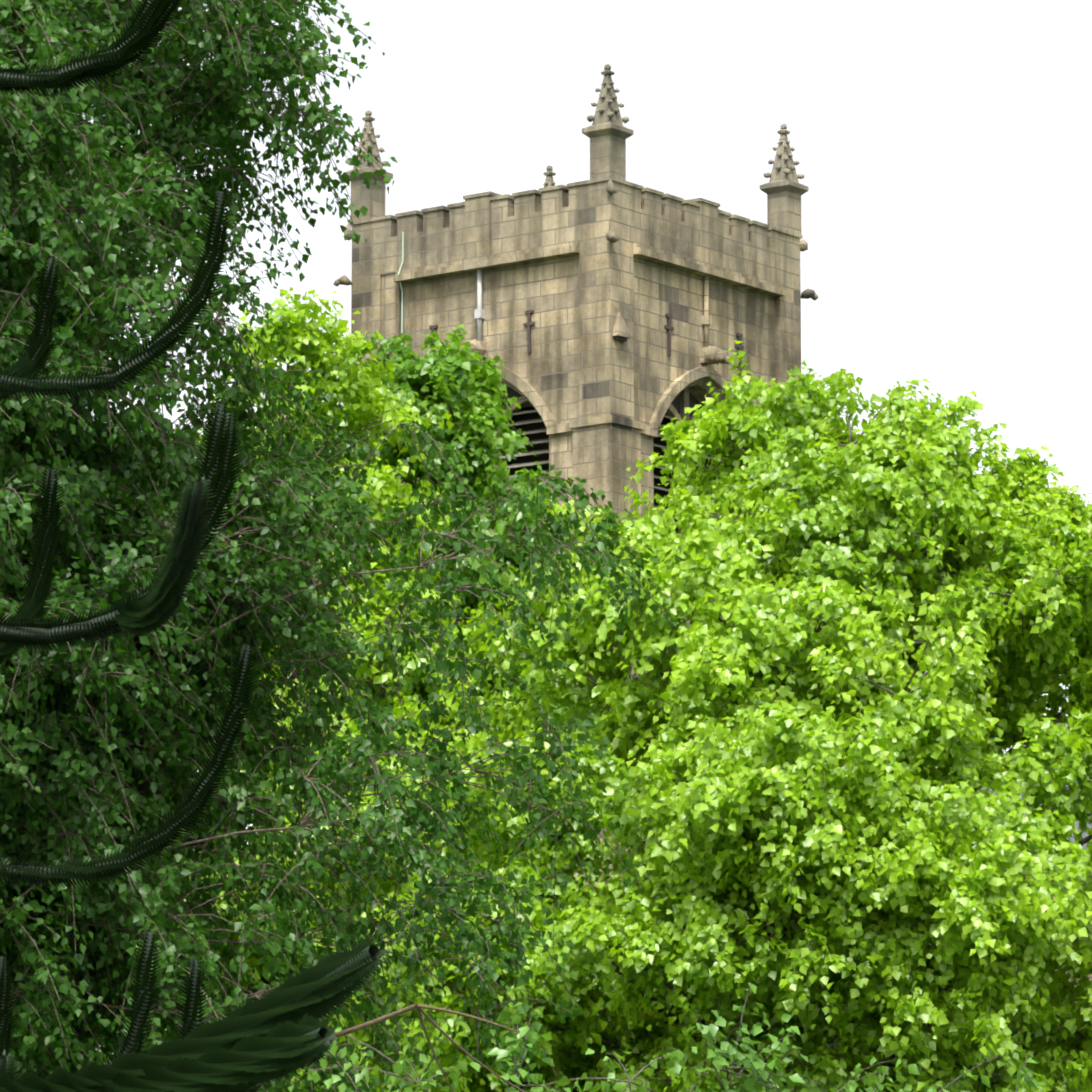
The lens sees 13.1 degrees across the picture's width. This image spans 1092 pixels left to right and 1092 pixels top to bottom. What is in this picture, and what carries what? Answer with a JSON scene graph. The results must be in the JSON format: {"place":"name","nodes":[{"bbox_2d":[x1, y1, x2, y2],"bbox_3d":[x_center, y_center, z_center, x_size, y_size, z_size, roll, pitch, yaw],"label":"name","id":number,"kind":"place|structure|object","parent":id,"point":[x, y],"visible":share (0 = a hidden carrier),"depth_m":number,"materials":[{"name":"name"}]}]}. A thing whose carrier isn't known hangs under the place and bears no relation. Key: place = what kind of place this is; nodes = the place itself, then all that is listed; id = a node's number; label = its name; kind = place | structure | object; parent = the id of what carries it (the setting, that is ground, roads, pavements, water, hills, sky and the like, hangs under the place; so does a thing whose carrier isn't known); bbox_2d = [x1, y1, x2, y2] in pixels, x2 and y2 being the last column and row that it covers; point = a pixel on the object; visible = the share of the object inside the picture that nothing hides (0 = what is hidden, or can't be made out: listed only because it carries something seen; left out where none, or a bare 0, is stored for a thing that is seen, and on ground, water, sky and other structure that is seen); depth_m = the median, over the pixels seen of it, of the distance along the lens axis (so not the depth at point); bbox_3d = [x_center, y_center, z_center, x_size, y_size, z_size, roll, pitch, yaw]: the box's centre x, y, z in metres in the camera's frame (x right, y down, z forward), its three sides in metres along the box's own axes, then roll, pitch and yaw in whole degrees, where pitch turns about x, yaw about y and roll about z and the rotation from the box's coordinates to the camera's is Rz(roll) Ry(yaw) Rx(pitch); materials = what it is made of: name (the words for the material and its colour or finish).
{"place":"outdoors","nodes":[
{"label":"outdoors","id":0,"kind":"place"},
{"bbox_2d":[0,0,388,1091],"bbox_3d":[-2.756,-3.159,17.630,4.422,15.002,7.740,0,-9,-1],"label":"monkey puzzle tree","id":1,"kind":"object","parent":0,"point":[264,1054],"depth_m":18.77,"materials":[{"name":"green plant"}]},
{"bbox_2d":[59,287,508,1091],"bbox_3d":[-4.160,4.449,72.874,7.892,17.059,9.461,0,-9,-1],"label":"lime","id":2,"kind":"object","parent":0,"point":[298,333],"depth_m":72.48,"materials":[{"name":"green plant"}]},
{"bbox_2d":[0,0,676,1091],"bbox_3d":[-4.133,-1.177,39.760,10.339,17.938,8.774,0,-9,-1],"label":"birch","id":3,"kind":"object","parent":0,"point":[102,690],"depth_m":38.62,"materials":[{"name":"green plant"}]},
{"bbox_2d":[333,1003,524,1091],"bbox_3d":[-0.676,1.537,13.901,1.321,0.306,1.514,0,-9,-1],"label":"branch","id":4,"kind":"object","parent":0,"point":[418,1007],"visible":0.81,"depth_m":13.29,"materials":[{"name":"brown wood"}]},
{"bbox_2d":[221,324,677,1091],"bbox_3d":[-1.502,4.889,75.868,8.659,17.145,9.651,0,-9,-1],"label":"lime","id":5,"kind":"object","parent":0,"point":[427,380],"depth_m":75.86,"materials":[{"name":"green plant"}]},
{"bbox_2d":[20,0,1091,1053],"label":"sky","id":6,"kind":"structure","parent":0,"point":[943,150],"materials":[{"name":"white"}]},
{"bbox_2d":[288,964,1091,1091],"bbox_3d":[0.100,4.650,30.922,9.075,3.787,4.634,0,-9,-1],"label":"shrubs","id":7,"kind":"object","parent":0,"point":[675,1064],"depth_m":30.94,"materials":[{"name":"green plant"}]},
{"bbox_2d":[313,340,1091,1091],"bbox_3d":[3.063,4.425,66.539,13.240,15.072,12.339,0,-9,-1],"label":"lime","id":8,"kind":"object","parent":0,"point":[931,838],"depth_m":63.40,"materials":[{"name":"green plant"}]},
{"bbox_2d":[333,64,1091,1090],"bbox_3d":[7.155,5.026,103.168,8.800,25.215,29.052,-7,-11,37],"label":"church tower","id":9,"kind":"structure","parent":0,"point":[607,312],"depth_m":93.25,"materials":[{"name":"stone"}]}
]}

